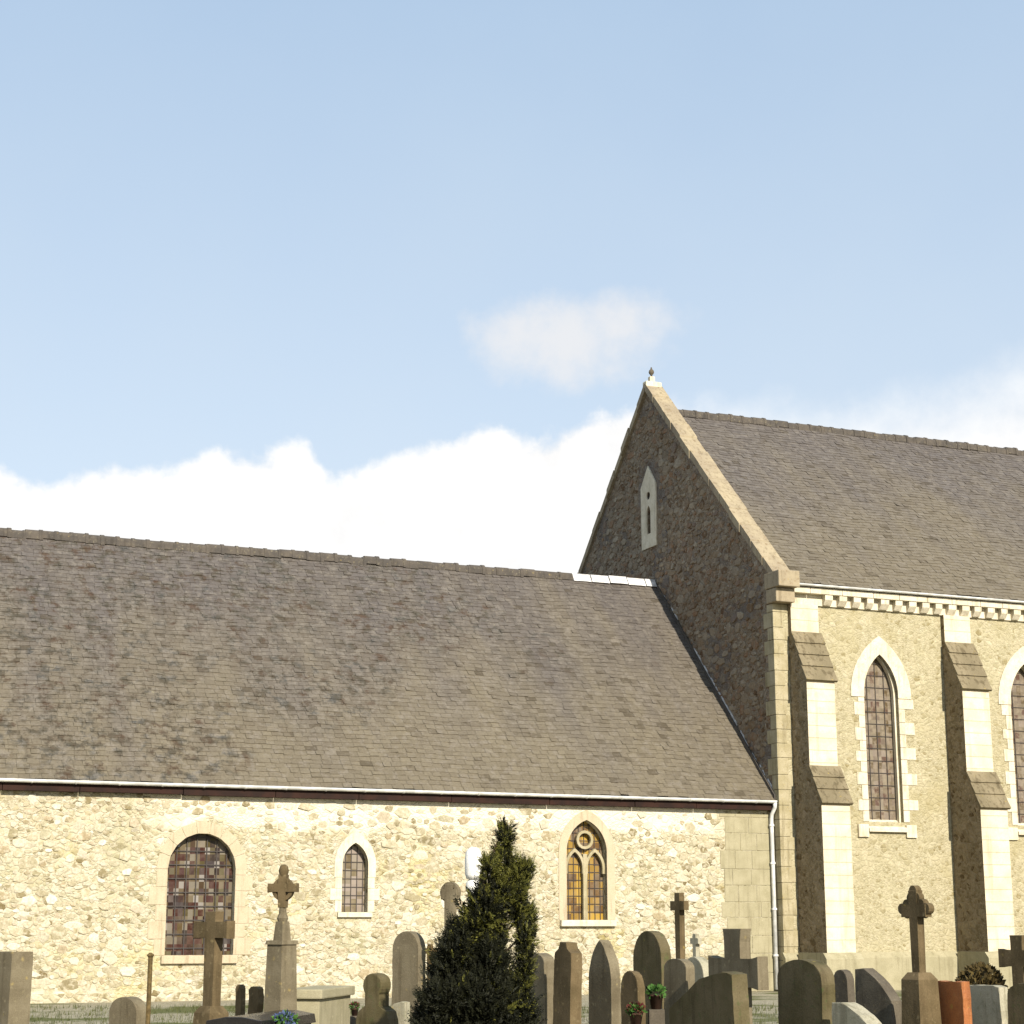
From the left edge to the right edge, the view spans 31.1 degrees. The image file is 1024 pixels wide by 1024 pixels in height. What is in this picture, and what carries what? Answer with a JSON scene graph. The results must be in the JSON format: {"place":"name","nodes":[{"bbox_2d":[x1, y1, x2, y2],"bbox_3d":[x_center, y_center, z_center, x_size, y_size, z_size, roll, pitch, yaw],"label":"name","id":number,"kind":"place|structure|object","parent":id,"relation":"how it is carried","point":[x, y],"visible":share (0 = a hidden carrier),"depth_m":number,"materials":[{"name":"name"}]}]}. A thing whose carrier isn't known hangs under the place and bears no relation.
{"place":"outdoors","nodes":[
{"label":"outdoors","id":0,"kind":"place"},
{"bbox_2d":[29,990,900,1023],"bbox_3d":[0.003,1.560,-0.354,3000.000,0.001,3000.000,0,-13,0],"label":"ground","id":1,"kind":"structure","parent":0,"point":[768,998],"depth_m":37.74,"materials":[{"name":"green plant"}]},
{"bbox_2d":[0,951,32,1023],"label":"headstone","id":2,"kind":"object","parent":1,"relation":"on","point":[15,980],"visible":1,"depth_m":23.02,"materials":[{"name":"grey stone"}]},
{"bbox_2d":[109,996,145,1023],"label":"headstone","id":3,"kind":"object","parent":1,"relation":"on","point":[128,1010],"visible":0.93,"depth_m":25.97,"materials":[{"name":"grey stone"}]},
{"bbox_2d":[145,953,153,1023],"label":"iron post","id":4,"kind":"object","parent":1,"relation":"on","point":[149,984],"visible":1,"depth_m":23.23,"materials":[{"name":"brown metal"}]},
{"bbox_2d":[193,911,234,1023],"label":"grave cross","id":5,"kind":"object","parent":1,"relation":"on","point":[213,929],"visible":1,"depth_m":22.27,"materials":[{"name":"brown stone"}]},
{"bbox_2d":[235,984,245,1015],"bbox_3d":[-3.624,6.784,24.610,0.291,0.920,0.280,-11,-17,40],"label":"headstone","id":6,"kind":"object","parent":1,"relation":"on","point":[240,991],"visible":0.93,"depth_m":24.64,"materials":[{"name":"brown stone"}]},
{"bbox_2d":[248,986,263,1013],"bbox_3d":[-3.374,6.678,24.122,0.361,0.909,0.300,-11,-17,39],"label":"headstone","id":7,"kind":"object","parent":1,"relation":"on","point":[256,1000],"visible":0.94,"depth_m":24.15,"materials":[{"name":"brown stone"}]},
{"bbox_2d":[206,1010,315,1023],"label":"granite tomb","id":8,"kind":"object","parent":1,"relation":"on","point":[267,1018],"visible":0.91,"depth_m":20.58,"materials":[{"name":"grey stone"}]},
{"bbox_2d":[264,864,298,1011],"bbox_3d":[-2.917,5.705,23.317,0.500,2.450,0.500,-10,-16,37],"label":"calvary cross","id":9,"kind":"object","parent":1,"relation":"on","point":[281,979],"visible":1,"depth_m":23.25,"materials":[{"name":"grey stone"}]},
{"bbox_2d":[271,1009,300,1023],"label":"flowers","id":10,"kind":"object","parent":1,"relation":"on","point":[290,1017],"visible":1,"depth_m":20.69,"materials":[{"name":"plant"}]},
{"bbox_2d":[297,985,354,1023],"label":"chest tomb","id":11,"kind":"object","parent":1,"relation":"on","point":[326,1004],"visible":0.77,"depth_m":24.72,"materials":[{"name":"stone"}]},
{"bbox_2d":[349,1001,359,1023],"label":"flower pot","id":12,"kind":"object","parent":1,"relation":"on","point":[355,1009],"visible":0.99,"depth_m":23.15,"materials":[{"name":"stone"}]},
{"bbox_2d":[356,973,397,1023],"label":"headstone","id":13,"kind":"object","parent":1,"relation":"on","point":[376,1009],"visible":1,"depth_m":22.18,"materials":[{"name":"stone"}]},
{"bbox_2d":[391,1001,409,1023],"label":"headstone","id":14,"kind":"object","parent":1,"relation":"on","point":[402,1008],"visible":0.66,"depth_m":25.21,"materials":[{"name":"stone"}]},
{"bbox_2d":[392,931,425,1018],"bbox_3d":[-1.441,6.664,25.662,0.657,1.612,0.360,-10,-16,38],"label":"stele","id":15,"kind":"object","parent":1,"relation":"on","point":[409,951],"visible":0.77,"depth_m":25.68,"materials":[{"name":"grey stone"}]},
{"bbox_2d":[426,944,436,979],"bbox_3d":[-1.166,6.863,26.130,0.540,1.430,0.540,-6,-14,24],"label":"grave cross","id":16,"kind":"object","parent":1,"relation":"on","point":[427,953],"visible":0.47,"depth_m":26.24,"materials":[{"name":"stone"}]},
{"bbox_2d":[440,882,460,929],"bbox_3d":[-0.750,5.603,22.314,0.540,2.200,0.540,-6,-14,25],"label":"grave cross","id":17,"kind":"object","parent":1,"relation":"on","point":[449,891],"visible":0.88,"depth_m":22.47,"materials":[{"name":"grey stone"}]},
{"bbox_2d":[465,847,481,899],"bbox_3d":[-0.512,5.797,24.320,0.380,2.707,0.380,-9,-15,34],"label":"marble monument","id":18,"kind":"object","parent":1,"relation":"on","point":[471,862],"visible":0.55,"depth_m":24.47,"materials":[{"name":"white stone"}]},
{"bbox_2d":[404,814,547,1023],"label":"conifer","id":19,"kind":"object","parent":1,"relation":"on","point":[474,977],"visible":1,"depth_m":19.33,"materials":[{"name":"green plant"}]},
{"bbox_2d":[530,953,553,1023],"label":"headstone","id":20,"kind":"object","parent":1,"relation":"on","point":[545,975],"visible":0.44,"depth_m":23.53,"materials":[{"name":"grey stone"}]},
{"bbox_2d":[553,942,581,1023],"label":"headstone","id":21,"kind":"object","parent":1,"relation":"on","point":[567,996],"visible":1,"depth_m":22.66,"materials":[{"name":"brown stone"}]},
{"bbox_2d":[589,940,620,1023],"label":"headstone","id":22,"kind":"object","parent":1,"relation":"on","point":[604,990],"visible":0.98,"depth_m":23.15,"materials":[{"name":"grey stone"}]},
{"bbox_2d":[621,971,645,1023],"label":"headstone","id":23,"kind":"object","parent":1,"relation":"on","point":[632,986],"visible":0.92,"depth_m":21.74,"materials":[{"name":"brown stone"}]},
{"bbox_2d":[625,1001,646,1023],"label":"flower pot","id":24,"kind":"object","parent":1,"relation":"on","point":[633,1015],"visible":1,"depth_m":20.71,"materials":[{"name":"plant"}]},
{"bbox_2d":[633,931,670,1023],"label":"headstone","id":25,"kind":"object","parent":1,"relation":"on","point":[651,955],"visible":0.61,"depth_m":25.15,"materials":[{"name":"stone"}]},
{"bbox_2d":[645,983,667,1023],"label":"flower pot","id":26,"kind":"object","parent":1,"relation":"on","point":[656,1013],"visible":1,"depth_m":21.69,"materials":[{"name":"stone"}]},
{"bbox_2d":[664,959,694,1023],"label":"headstone","id":27,"kind":"object","parent":1,"relation":"on","point":[679,978],"visible":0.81,"depth_m":24.18,"materials":[{"name":"grey stone"}]},
{"bbox_2d":[670,893,688,958],"bbox_3d":[2.489,6.721,27.186,0.580,2.162,0.580,7,-15,-28],"label":"grave cross","id":28,"kind":"object","parent":1,"relation":"on","point":[679,905],"visible":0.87,"depth_m":27.27,"materials":[{"name":"brown stone"}]},
{"bbox_2d":[690,934,701,956],"bbox_3d":[2.868,7.344,28.583,0.540,1.564,0.540,7,-15,-28],"label":"grave cross","id":29,"kind":"object","parent":1,"relation":"on","point":[695,940],"visible":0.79,"depth_m":28.68,"materials":[{"name":"stone"}]},
{"bbox_2d":[687,957,708,981],"bbox_3d":[2.639,6.944,26.110,0.360,1.250,0.743,6,-14,-27],"label":"headstone","id":30,"kind":"object","parent":1,"relation":"on","point":[700,964],"visible":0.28,"depth_m":26.07,"materials":[{"name":"stone"}]},
{"bbox_2d":[669,971,749,1023],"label":"headstone","id":31,"kind":"object","parent":1,"relation":"on","point":[721,998],"visible":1,"depth_m":20.00,"materials":[{"name":"stone"}]},
{"bbox_2d":[708,929,768,1023],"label":"grave cross","id":32,"kind":"object","parent":1,"relation":"on","point":[737,954],"visible":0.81,"depth_m":22.72,"materials":[{"name":"grey stone"}]},
{"bbox_2d":[777,959,835,1023],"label":"headstone","id":33,"kind":"object","parent":1,"relation":"on","point":[806,992],"visible":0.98,"depth_m":20.20,"materials":[{"name":"stone"}]},
{"bbox_2d":[834,969,855,1001],"bbox_3d":[4.376,6.567,24.144,0.320,1.112,0.465,7,-15,-28],"label":"headstone","id":34,"kind":"object","parent":1,"relation":"on","point":[844,986],"visible":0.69,"depth_m":24.13,"materials":[{"name":"stone"}]},
{"bbox_2d":[832,1002,881,1023],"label":"headstone","id":35,"kind":"object","parent":1,"relation":"on","point":[849,1013],"visible":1,"depth_m":19.34,"materials":[{"name":"stone"}]},
{"bbox_2d":[855,968,901,1023],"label":"headstone","id":36,"kind":"object","parent":1,"relation":"on","point":[876,995],"visible":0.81,"depth_m":22.18,"materials":[{"name":"stone"}]},
{"bbox_2d":[898,885,941,1023],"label":"grave cross","id":37,"kind":"object","parent":1,"relation":"on","point":[920,1000],"visible":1,"depth_m":21.28,"materials":[{"name":"brown stone"}]},
{"bbox_2d":[938,980,971,1023],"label":"headstone","id":38,"kind":"object","parent":1,"relation":"on","point":[955,1001],"visible":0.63,"depth_m":21.13,"materials":[{"name":"stone"}]},
{"bbox_2d":[955,961,1008,989],"bbox_3d":[6.537,6.856,25.617,0.824,1.194,0.807,0,-13,0],"label":"shrub","id":39,"kind":"object","parent":1,"relation":"on","point":[995,978],"visible":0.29,"depth_m":25.57,"materials":[{"name":"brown plant"}]},
{"bbox_2d":[970,985,1007,1023],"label":"headstone","id":40,"kind":"object","parent":1,"relation":"on","point":[988,1004],"visible":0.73,"depth_m":22.14,"materials":[{"name":"stone"}]},
{"bbox_2d":[998,935,1023,984],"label":"grave cross","id":41,"kind":"object","parent":1,"relation":"on","point":[1013,957],"visible":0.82,"depth_m":25.27,"materials":[{"name":"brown stone"}]},
{"bbox_2d":[1007,983,1023,1023],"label":"headstone","id":42,"kind":"object","parent":1,"relation":"on","point":[1015,1000],"visible":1,"depth_m":20.85,"materials":[{"name":"stone"}]},
{"bbox_2d":[0,367,1023,1003],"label":"church","id":43,"kind":"structure","parent":0,"point":[762,679],"depth_m":49.52,"materials":[{"name":"stone"}]},
{"bbox_2d":[147,822,252,963],"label":"window","id":44,"kind":"structure","parent":43,"relation":"in","point":[198,870],"depth_m":43.55,"materials":[{"name":"beige glass"}]},
{"bbox_2d":[330,831,379,916],"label":"window","id":45,"kind":"structure","parent":43,"relation":"in","point":[349,866],"depth_m":45.03,"materials":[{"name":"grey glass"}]},
{"bbox_2d":[559,810,616,925],"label":"window","id":46,"kind":"structure","parent":43,"relation":"in","point":[581,862],"depth_m":47.43,"materials":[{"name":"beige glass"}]},
{"bbox_2d":[851,636,918,837],"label":"window","id":47,"kind":"structure","parent":43,"relation":"in","point":[871,680],"depth_m":51.38,"materials":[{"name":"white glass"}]},
{"bbox_2d":[998,646,1023,839],"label":"window","id":48,"kind":"structure","parent":43,"relation":"in","point":[1011,684],"depth_m":53.12,"materials":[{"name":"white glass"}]},
{"bbox_2d":[0,0,1023,573],"label":"sky","id":49,"kind":"structure","parent":0,"point":[385,279],"materials":[{"name":"blue"}]}
]}

